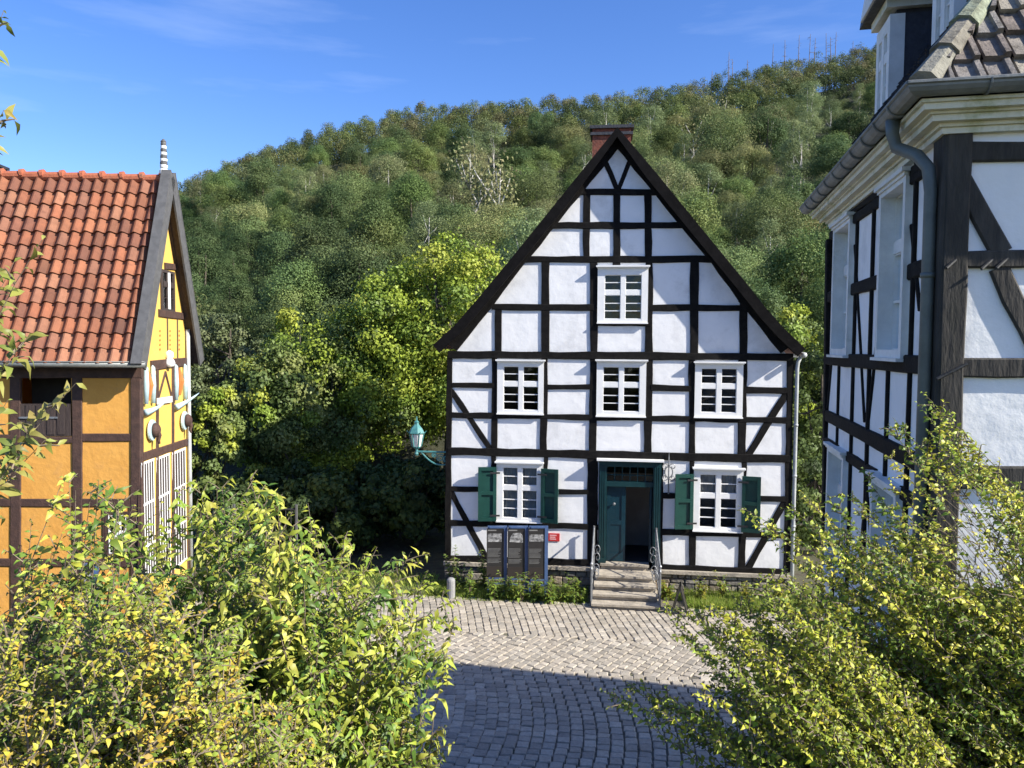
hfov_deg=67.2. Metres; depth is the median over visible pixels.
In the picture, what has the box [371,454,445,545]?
dense bush
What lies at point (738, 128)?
broadleaf tree
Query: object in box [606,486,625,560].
door
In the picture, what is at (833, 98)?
birch tree
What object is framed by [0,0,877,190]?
sky
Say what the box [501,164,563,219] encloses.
broadleaf tree
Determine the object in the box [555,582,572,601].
wild plant
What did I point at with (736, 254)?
broadleaf tree
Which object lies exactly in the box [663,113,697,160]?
broadleaf tree
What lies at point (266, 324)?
broadleaf tree
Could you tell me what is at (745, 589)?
wild plant
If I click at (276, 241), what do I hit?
broadleaf tree
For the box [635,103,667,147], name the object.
birch tree
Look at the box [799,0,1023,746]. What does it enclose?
corner house
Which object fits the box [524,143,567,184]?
broadleaf tree
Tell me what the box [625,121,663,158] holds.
broadleaf tree
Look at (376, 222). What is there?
broadleaf tree
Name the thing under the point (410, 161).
broadleaf tree
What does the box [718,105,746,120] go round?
broadleaf tree
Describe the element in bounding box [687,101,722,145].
broadleaf tree
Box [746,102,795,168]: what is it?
broadleaf tree
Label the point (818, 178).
broadleaf tree
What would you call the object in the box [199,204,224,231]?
birch tree
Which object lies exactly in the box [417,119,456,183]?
broadleaf tree
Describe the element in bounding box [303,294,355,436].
broadleaf tree
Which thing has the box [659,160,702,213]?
broadleaf tree
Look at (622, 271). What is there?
window
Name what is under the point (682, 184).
broadleaf tree
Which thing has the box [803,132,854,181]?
broadleaf tree
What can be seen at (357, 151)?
birch tree
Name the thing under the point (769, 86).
wood
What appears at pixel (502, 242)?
broadleaf tree
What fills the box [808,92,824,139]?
birch tree
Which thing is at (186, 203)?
broadleaf tree
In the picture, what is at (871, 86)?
broadleaf tree
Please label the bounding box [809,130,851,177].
broadleaf tree
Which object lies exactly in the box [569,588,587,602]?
wild plant
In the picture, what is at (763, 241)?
birch tree
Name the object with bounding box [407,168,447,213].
broadleaf tree
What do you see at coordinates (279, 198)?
broadleaf tree
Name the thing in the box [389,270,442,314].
broadleaf tree
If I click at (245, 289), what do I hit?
broadleaf tree
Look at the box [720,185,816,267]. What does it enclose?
broadleaf tree
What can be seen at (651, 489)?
door
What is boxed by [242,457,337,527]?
dense bush
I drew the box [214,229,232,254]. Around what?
broadleaf tree
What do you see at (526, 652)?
cobbled square
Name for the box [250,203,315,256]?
broadleaf tree
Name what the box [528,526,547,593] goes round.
information board
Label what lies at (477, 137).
birch tree
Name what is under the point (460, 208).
broadleaf tree
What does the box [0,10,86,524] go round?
sapling
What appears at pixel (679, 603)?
sett bedding
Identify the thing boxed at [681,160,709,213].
broadleaf tree
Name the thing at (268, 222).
broadleaf tree
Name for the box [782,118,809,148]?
birch tree
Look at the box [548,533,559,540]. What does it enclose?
wall plate
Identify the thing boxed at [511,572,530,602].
wild plant
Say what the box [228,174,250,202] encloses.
broadleaf tree
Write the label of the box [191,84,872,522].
hillside
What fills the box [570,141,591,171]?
birch tree
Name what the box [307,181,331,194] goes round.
broadleaf tree
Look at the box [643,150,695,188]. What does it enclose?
broadleaf tree
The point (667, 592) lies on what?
wild plant
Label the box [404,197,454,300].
birch tree
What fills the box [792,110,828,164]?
birch tree
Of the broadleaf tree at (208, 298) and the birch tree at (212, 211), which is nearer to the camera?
the broadleaf tree at (208, 298)
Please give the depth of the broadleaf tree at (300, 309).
39.08 m
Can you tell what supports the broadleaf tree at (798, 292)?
on the hillside
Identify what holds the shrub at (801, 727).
on the ground
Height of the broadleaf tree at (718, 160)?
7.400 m
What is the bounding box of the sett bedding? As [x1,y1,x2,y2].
[33,580,806,767]
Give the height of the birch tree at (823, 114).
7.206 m
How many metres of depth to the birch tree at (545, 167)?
75.39 m
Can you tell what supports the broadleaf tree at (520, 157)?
on the hillside
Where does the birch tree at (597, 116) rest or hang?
on the hillside
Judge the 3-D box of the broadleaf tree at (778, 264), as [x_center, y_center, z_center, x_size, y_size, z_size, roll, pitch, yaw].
[13.420,-3.203,35.684,5.368,8.415,5.149,-1,3,-28]
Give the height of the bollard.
0.505 m
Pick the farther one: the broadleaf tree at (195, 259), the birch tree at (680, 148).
the birch tree at (680, 148)
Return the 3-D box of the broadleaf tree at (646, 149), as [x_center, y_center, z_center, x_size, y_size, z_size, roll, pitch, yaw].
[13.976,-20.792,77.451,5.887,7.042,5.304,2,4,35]
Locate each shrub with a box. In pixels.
[0,472,162,721]
[0,554,348,767]
[82,470,462,767]
[600,568,957,767]
[737,392,1023,767]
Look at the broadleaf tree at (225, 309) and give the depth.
35.62 m
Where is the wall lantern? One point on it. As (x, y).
(416, 432)
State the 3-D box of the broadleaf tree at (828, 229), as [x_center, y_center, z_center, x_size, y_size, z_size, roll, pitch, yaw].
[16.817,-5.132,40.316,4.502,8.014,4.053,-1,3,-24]
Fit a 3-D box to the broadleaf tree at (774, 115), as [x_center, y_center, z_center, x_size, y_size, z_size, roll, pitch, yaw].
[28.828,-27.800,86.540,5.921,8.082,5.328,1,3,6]
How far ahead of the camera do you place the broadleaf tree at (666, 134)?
84.91 m
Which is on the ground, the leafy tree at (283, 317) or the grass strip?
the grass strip
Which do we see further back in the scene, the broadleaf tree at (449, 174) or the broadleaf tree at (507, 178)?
the broadleaf tree at (449, 174)
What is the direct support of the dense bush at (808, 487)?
on the ground
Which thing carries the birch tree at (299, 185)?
on the hillside
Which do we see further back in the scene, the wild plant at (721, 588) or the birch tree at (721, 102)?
the birch tree at (721, 102)
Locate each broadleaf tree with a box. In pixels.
[179,193,200,223]
[181,206,202,227]
[183,175,219,213]
[183,211,218,243]
[186,218,224,254]
[186,230,228,282]
[186,232,237,294]
[189,169,238,242]
[190,292,248,387]
[191,270,225,313]
[193,284,207,367]
[199,279,234,306]
[199,292,245,367]
[201,268,264,347]
[203,211,226,239]
[207,184,249,223]
[214,196,275,263]
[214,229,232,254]
[217,246,252,293]
[222,223,268,301]
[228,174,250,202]
[238,153,283,212]
[238,252,337,341]
[240,198,265,225]
[243,226,295,297]
[245,297,313,363]
[249,269,284,319]
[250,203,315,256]
[256,213,275,234]
[260,185,296,206]
[265,188,292,217]
[273,209,354,283]
[275,163,308,192]
[275,290,309,326]
[278,189,339,238]
[287,189,322,223]
[288,177,308,195]
[291,239,373,327]
[296,215,330,244]
[297,234,351,254]
[299,144,331,177]
[303,231,401,315]
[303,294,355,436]
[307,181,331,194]
[308,180,354,236]
[309,160,336,185]
[313,165,376,225]
[323,160,375,204]
[328,193,416,267]
[342,141,369,176]
[358,182,400,232]
[359,137,401,164]
[363,152,390,176]
[364,152,413,191]
[364,203,403,240]
[365,134,383,154]
[365,238,405,252]
[365,247,427,275]
[367,179,394,199]
[372,147,405,187]
[374,238,428,302]
[381,165,444,243]
[385,121,417,164]
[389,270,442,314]
[394,149,423,173]
[398,138,439,182]
[398,227,442,263]
[399,179,435,218]
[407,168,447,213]
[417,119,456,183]
[419,148,449,198]
[426,192,476,255]
[432,149,455,178]
[433,178,481,215]
[433,207,524,285]
[436,157,467,198]
[442,121,480,168]
[444,241,504,293]
[454,139,495,204]
[464,160,492,215]
[469,197,527,249]
[475,234,520,287]
[479,175,527,208]
[494,143,540,179]
[497,145,522,167]
[501,127,538,155]
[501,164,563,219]
[504,162,540,219]
[522,108,556,147]
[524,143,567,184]
[524,196,554,225]
[530,120,567,169]
[546,123,591,167]
[556,165,583,193]
[557,143,585,176]
[562,175,575,191]
[575,122,599,146]
[580,138,591,156]
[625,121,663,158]
[634,142,671,165]
[637,127,664,154]
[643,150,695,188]
[648,122,692,162]
[651,151,709,209]
[659,103,692,132]
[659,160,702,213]
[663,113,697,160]
[676,182,727,248]
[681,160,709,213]
[684,144,748,225]
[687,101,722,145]
[689,101,760,172]
[691,101,725,133]
[702,218,733,250]
[703,227,737,270]
[709,188,746,247]
[712,173,758,238]
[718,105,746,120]
[719,237,775,286]
[720,140,781,198]
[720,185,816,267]
[725,118,746,143]
[726,147,778,192]
[727,242,752,275]
[731,264,804,326]
[733,182,809,254]
[741,110,759,145]
[744,102,794,151]
[744,222,828,336]
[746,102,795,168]
[761,174,793,199]
[773,167,816,233]
[780,95,806,129]
[782,268,816,316]
[785,215,827,289]
[788,274,824,383]
[789,148,813,186]
[796,221,830,298]
[798,175,830,231]
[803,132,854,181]
[808,170,828,187]
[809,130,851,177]
[824,107,872,149]
[827,108,862,133]
[831,97,854,123]
[850,89,874,124]
[861,81,875,117]
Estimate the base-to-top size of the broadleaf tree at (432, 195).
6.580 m
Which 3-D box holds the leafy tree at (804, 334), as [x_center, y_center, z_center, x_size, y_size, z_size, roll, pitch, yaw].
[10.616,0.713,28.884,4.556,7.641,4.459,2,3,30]
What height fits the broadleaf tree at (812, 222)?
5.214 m
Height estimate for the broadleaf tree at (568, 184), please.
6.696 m
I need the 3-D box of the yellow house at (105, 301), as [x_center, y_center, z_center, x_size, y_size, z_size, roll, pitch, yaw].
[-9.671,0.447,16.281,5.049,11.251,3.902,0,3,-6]
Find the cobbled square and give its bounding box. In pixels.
[17,587,822,767]
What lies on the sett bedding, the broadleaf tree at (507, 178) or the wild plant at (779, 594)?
the wild plant at (779, 594)
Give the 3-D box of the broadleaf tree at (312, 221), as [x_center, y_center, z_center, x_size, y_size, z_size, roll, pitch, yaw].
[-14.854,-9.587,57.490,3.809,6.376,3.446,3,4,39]
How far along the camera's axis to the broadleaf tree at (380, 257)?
41.91 m
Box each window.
[104,511,129,556]
[160,269,175,311]
[495,359,544,414]
[495,461,543,523]
[595,359,647,417]
[596,265,649,323]
[692,467,745,532]
[694,361,745,418]
[821,441,847,590]
[826,211,855,357]
[865,470,902,646]
[870,166,912,361]
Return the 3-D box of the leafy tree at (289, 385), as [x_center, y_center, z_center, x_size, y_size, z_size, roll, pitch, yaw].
[-7.522,1.598,24.187,3.798,6.120,3.345,2,3,21]
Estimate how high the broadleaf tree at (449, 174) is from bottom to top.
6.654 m
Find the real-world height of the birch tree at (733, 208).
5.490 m
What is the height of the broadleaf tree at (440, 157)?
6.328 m
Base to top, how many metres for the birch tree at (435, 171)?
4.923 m
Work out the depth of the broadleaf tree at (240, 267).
54.78 m
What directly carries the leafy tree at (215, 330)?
on the hillside
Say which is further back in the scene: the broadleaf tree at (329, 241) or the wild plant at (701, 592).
the broadleaf tree at (329, 241)
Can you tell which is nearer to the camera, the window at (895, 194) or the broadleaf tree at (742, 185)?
the window at (895, 194)
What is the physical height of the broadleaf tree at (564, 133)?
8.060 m
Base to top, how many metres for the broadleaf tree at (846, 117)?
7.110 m
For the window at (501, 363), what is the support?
in the timbered house at (616, 335)
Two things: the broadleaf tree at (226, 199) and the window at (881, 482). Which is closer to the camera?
the window at (881, 482)
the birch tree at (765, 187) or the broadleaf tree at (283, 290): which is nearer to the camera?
the broadleaf tree at (283, 290)
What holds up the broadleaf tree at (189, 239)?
on the hillside
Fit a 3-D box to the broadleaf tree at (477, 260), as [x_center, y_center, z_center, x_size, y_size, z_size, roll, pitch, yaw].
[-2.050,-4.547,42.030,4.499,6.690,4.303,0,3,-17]
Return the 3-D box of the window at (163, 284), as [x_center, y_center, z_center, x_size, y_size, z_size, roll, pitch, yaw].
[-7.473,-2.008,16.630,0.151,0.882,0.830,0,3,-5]
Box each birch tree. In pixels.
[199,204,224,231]
[263,184,285,214]
[286,170,318,198]
[307,167,320,183]
[344,144,369,164]
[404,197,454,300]
[411,204,437,237]
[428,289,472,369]
[430,169,444,195]
[444,131,514,214]
[448,137,528,208]
[451,176,471,202]
[453,286,484,323]
[461,129,488,193]
[479,121,508,173]
[485,214,543,280]
[507,205,546,244]
[535,160,556,193]
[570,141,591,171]
[589,99,620,124]
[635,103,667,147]
[670,112,712,156]
[671,132,697,167]
[694,161,726,220]
[699,89,746,117]
[719,241,749,285]
[721,199,751,244]
[747,214,792,283]
[753,174,783,205]
[776,129,809,187]
[778,123,821,190]
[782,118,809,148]
[790,79,827,119]
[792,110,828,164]
[798,113,821,140]
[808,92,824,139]
[817,99,843,134]
[822,94,838,125]
[827,106,842,122]
[850,82,865,111]
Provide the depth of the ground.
20.10 m
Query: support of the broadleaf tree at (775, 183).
on the hillside
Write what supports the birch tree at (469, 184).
on the hillside
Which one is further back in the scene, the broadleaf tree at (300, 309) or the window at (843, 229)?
the broadleaf tree at (300, 309)
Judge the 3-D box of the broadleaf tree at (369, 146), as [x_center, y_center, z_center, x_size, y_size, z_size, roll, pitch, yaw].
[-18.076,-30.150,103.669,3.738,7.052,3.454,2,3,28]
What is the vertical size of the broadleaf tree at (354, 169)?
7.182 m
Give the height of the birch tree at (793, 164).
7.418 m
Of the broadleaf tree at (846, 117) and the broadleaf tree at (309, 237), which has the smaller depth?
the broadleaf tree at (309, 237)
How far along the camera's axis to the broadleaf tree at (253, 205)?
80.05 m
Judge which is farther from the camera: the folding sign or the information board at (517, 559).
the information board at (517, 559)
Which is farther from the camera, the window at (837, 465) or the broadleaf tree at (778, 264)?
the broadleaf tree at (778, 264)
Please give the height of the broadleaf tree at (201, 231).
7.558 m
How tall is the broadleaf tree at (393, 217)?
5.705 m
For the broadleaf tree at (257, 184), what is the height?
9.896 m
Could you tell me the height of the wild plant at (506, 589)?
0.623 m
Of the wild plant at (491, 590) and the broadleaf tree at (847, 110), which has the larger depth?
the broadleaf tree at (847, 110)
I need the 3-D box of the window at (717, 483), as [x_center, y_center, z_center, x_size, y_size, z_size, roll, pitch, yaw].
[4.511,2.533,16.871,1.125,1.427,0.243,1,3,7]
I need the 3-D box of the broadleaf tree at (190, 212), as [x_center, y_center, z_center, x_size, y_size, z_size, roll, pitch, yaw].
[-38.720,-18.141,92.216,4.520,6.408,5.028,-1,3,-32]
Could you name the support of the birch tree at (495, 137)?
on the hillside
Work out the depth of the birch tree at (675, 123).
90.13 m
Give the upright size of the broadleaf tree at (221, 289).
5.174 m
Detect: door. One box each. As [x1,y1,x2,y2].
[19,404,71,435]
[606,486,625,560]
[648,480,652,561]
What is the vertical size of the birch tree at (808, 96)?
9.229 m
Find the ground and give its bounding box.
[0,521,823,686]
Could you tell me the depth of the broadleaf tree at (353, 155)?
92.34 m
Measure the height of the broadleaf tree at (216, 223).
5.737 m
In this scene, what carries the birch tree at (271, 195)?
on the hillside
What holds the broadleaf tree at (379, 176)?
on the hillside
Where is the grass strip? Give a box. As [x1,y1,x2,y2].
[310,567,820,613]
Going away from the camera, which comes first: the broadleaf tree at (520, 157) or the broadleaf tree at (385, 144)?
the broadleaf tree at (520, 157)
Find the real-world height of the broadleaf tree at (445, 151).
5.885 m
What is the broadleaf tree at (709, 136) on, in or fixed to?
on the hillside
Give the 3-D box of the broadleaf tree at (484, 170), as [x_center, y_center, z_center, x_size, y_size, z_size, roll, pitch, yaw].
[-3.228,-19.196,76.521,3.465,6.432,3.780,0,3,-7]
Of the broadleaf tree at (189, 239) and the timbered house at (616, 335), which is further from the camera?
the broadleaf tree at (189, 239)
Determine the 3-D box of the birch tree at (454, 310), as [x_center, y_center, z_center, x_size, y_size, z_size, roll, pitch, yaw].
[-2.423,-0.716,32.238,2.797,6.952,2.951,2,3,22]
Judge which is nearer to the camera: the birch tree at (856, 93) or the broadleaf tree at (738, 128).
the broadleaf tree at (738, 128)
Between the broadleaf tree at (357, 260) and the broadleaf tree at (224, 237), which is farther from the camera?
the broadleaf tree at (224, 237)
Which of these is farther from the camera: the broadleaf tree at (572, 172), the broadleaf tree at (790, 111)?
the broadleaf tree at (790, 111)
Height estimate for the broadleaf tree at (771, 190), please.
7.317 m
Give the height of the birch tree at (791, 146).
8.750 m
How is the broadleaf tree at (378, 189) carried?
on the hillside
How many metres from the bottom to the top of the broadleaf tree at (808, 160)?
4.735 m
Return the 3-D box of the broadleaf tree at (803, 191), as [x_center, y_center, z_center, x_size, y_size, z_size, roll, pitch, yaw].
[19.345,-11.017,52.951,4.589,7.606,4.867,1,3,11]
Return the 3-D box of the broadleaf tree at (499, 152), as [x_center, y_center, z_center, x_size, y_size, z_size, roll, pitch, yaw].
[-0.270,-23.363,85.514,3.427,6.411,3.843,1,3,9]
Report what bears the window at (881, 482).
in the corner house at (914, 200)
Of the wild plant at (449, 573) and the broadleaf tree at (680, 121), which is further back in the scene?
the broadleaf tree at (680, 121)
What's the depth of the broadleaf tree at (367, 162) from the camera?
86.43 m
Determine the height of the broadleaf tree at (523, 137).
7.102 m
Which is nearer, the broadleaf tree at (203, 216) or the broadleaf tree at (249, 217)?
the broadleaf tree at (249, 217)
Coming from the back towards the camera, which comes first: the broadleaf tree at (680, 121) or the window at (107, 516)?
the broadleaf tree at (680, 121)
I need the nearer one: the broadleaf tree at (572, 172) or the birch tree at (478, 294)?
the birch tree at (478, 294)
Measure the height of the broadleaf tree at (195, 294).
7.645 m
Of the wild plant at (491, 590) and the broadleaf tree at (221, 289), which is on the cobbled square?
the wild plant at (491, 590)
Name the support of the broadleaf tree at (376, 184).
on the hillside
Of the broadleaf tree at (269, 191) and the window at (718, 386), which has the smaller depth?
the window at (718, 386)
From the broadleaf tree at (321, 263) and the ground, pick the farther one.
the broadleaf tree at (321, 263)
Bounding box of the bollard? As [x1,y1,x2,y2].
[447,577,454,598]
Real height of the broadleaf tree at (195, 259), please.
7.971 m
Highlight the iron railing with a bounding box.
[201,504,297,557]
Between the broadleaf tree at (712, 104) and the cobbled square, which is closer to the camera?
the cobbled square
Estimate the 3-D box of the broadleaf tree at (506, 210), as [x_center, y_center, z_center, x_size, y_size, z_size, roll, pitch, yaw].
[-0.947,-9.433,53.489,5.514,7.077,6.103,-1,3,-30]
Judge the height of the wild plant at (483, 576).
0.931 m
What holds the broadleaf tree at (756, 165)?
on the hillside
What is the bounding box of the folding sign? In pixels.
[671,582,687,614]
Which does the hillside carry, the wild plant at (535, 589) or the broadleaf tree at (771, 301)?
the broadleaf tree at (771, 301)
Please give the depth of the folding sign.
15.73 m
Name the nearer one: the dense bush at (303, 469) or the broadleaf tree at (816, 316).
the dense bush at (303, 469)
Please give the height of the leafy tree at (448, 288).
10.202 m
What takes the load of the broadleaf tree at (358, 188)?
on the hillside
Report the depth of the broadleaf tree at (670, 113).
96.61 m
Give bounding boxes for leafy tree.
[190,310,263,455]
[191,386,247,507]
[211,337,334,487]
[245,304,339,459]
[247,311,413,472]
[314,264,456,459]
[367,226,507,468]
[773,302,823,457]
[784,272,823,388]
[792,347,823,521]
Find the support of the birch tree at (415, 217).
on the hillside
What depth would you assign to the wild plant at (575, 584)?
16.85 m
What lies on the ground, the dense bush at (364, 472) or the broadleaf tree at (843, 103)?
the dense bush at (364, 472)
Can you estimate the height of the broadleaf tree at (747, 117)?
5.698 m
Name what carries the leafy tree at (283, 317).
on the hillside
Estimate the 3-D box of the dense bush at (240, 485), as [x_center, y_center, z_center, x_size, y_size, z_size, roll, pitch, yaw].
[-6.912,3.660,19.746,2.514,2.463,1.984,2,4,35]
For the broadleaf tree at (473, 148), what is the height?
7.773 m
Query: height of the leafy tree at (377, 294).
8.905 m
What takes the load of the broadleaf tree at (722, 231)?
on the hillside
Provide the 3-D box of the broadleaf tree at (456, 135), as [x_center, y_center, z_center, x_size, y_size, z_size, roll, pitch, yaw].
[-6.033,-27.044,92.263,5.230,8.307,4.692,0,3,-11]
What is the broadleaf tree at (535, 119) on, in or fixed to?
on the hillside
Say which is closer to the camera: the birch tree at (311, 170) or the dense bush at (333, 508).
the dense bush at (333, 508)
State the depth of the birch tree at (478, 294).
35.73 m
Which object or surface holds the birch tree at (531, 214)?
on the hillside
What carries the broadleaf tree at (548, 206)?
on the hillside
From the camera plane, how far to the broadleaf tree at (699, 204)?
45.72 m
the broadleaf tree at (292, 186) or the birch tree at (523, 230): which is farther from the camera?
the broadleaf tree at (292, 186)
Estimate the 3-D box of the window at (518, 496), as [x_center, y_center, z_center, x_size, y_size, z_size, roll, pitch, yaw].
[0.166,2.438,17.401,1.102,1.390,0.243,1,3,7]
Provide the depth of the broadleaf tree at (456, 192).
65.48 m
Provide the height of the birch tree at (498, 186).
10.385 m
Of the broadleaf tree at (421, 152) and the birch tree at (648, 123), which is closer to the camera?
the broadleaf tree at (421, 152)
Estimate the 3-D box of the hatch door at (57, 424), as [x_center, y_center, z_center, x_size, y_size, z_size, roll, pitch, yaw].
[-9.086,0.700,14.991,0.945,0.629,0.076,0,3,-5]
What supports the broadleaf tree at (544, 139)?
on the hillside
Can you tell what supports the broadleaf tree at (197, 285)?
on the hillside
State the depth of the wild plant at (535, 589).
16.47 m
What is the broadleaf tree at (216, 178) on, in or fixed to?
on the hillside
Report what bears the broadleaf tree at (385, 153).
on the hillside
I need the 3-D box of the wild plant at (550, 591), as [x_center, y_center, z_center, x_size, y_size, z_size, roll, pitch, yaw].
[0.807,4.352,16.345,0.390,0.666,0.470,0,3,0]
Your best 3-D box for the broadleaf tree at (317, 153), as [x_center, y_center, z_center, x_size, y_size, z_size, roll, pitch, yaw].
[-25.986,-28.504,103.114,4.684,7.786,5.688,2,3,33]
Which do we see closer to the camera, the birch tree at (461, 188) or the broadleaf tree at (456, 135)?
the birch tree at (461, 188)
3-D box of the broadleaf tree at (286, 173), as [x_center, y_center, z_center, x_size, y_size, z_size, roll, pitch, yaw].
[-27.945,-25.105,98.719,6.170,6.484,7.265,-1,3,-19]
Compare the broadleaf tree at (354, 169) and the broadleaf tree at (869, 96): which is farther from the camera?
the broadleaf tree at (869, 96)
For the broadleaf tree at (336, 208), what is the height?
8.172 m
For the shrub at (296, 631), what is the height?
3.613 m
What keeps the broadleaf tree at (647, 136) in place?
on the hillside
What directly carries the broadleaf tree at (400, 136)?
on the hillside
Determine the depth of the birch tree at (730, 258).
32.07 m
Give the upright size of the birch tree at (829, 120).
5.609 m
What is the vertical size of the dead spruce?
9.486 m
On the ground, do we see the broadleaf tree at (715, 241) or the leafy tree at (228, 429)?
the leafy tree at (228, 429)
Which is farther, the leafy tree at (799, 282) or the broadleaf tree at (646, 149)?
the broadleaf tree at (646, 149)
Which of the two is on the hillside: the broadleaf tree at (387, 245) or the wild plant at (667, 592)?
the broadleaf tree at (387, 245)
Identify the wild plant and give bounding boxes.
[443,545,459,581]
[452,560,469,588]
[464,567,476,596]
[476,549,490,587]
[484,577,500,599]
[497,570,514,599]
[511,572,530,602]
[528,572,542,601]
[542,574,556,603]
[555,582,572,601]
[564,572,581,593]
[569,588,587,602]
[657,580,675,598]
[692,577,708,598]
[713,570,730,597]
[739,581,755,602]
[769,583,786,598]
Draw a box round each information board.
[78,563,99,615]
[487,526,506,592]
[507,526,527,592]
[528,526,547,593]
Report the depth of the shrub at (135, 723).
2.88 m
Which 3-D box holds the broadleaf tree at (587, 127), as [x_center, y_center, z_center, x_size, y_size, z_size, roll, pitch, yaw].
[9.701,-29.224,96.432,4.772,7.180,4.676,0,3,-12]
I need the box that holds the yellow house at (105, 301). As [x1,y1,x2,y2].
[0,139,203,623]
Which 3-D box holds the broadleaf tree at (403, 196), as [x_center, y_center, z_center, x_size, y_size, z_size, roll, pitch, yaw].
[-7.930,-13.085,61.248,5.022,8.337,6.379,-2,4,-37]
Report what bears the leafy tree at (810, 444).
on the ground
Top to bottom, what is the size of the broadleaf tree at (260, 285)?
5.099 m
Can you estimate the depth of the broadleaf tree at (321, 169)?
90.57 m
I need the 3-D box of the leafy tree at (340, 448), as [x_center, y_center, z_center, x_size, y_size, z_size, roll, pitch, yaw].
[-6.519,0.893,28.125,6.694,7.113,5.985,0,3,0]
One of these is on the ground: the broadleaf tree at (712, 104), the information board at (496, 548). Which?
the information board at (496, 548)
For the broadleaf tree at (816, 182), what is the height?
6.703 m
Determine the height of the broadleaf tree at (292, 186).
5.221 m
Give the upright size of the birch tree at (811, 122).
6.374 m
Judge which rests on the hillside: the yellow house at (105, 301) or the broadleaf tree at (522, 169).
the broadleaf tree at (522, 169)
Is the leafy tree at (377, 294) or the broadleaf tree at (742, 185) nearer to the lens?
the leafy tree at (377, 294)
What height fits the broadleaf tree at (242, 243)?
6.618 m
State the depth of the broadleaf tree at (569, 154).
86.95 m
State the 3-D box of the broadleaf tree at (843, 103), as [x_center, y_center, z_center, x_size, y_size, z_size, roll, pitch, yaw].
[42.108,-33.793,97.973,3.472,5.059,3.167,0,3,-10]
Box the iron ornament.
[662,456,674,493]
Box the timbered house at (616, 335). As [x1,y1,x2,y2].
[433,124,806,611]
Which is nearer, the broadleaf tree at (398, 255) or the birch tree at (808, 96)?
the broadleaf tree at (398, 255)
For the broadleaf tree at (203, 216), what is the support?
on the hillside
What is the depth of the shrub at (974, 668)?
3.74 m
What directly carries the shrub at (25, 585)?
on the ground
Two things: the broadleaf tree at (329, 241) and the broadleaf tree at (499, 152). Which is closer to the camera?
the broadleaf tree at (329, 241)
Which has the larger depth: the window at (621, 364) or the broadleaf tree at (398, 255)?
the broadleaf tree at (398, 255)
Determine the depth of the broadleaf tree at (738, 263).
39.06 m
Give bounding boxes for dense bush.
[193,477,279,550]
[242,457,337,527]
[271,468,390,554]
[347,452,444,534]
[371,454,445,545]
[791,456,823,552]
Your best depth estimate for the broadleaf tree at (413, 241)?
54.21 m
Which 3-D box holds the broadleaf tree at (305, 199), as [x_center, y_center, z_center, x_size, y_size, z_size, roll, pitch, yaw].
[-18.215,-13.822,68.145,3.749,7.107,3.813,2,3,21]
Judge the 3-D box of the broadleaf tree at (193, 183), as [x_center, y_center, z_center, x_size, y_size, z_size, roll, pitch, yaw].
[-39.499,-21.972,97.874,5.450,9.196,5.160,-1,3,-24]
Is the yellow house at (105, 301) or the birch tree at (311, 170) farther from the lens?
the birch tree at (311, 170)
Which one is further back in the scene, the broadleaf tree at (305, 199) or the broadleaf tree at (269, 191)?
the broadleaf tree at (269, 191)
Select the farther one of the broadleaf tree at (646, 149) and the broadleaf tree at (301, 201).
the broadleaf tree at (646, 149)
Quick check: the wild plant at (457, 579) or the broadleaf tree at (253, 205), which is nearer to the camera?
the wild plant at (457, 579)
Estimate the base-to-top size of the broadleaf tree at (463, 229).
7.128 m
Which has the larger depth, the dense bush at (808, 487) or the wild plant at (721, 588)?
the dense bush at (808, 487)
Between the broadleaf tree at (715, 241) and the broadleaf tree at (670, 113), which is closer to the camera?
the broadleaf tree at (715, 241)
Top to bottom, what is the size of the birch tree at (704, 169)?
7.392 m
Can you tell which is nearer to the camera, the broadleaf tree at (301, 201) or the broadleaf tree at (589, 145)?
the broadleaf tree at (301, 201)
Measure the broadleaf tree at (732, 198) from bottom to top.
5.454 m
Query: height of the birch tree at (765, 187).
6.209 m
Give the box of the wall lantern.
[407,416,445,465]
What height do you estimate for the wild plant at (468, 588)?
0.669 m
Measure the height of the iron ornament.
0.929 m
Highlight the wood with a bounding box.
[177,42,876,404]
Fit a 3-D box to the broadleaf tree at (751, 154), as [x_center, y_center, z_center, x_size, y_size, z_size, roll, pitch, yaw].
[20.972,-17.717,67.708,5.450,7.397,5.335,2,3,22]

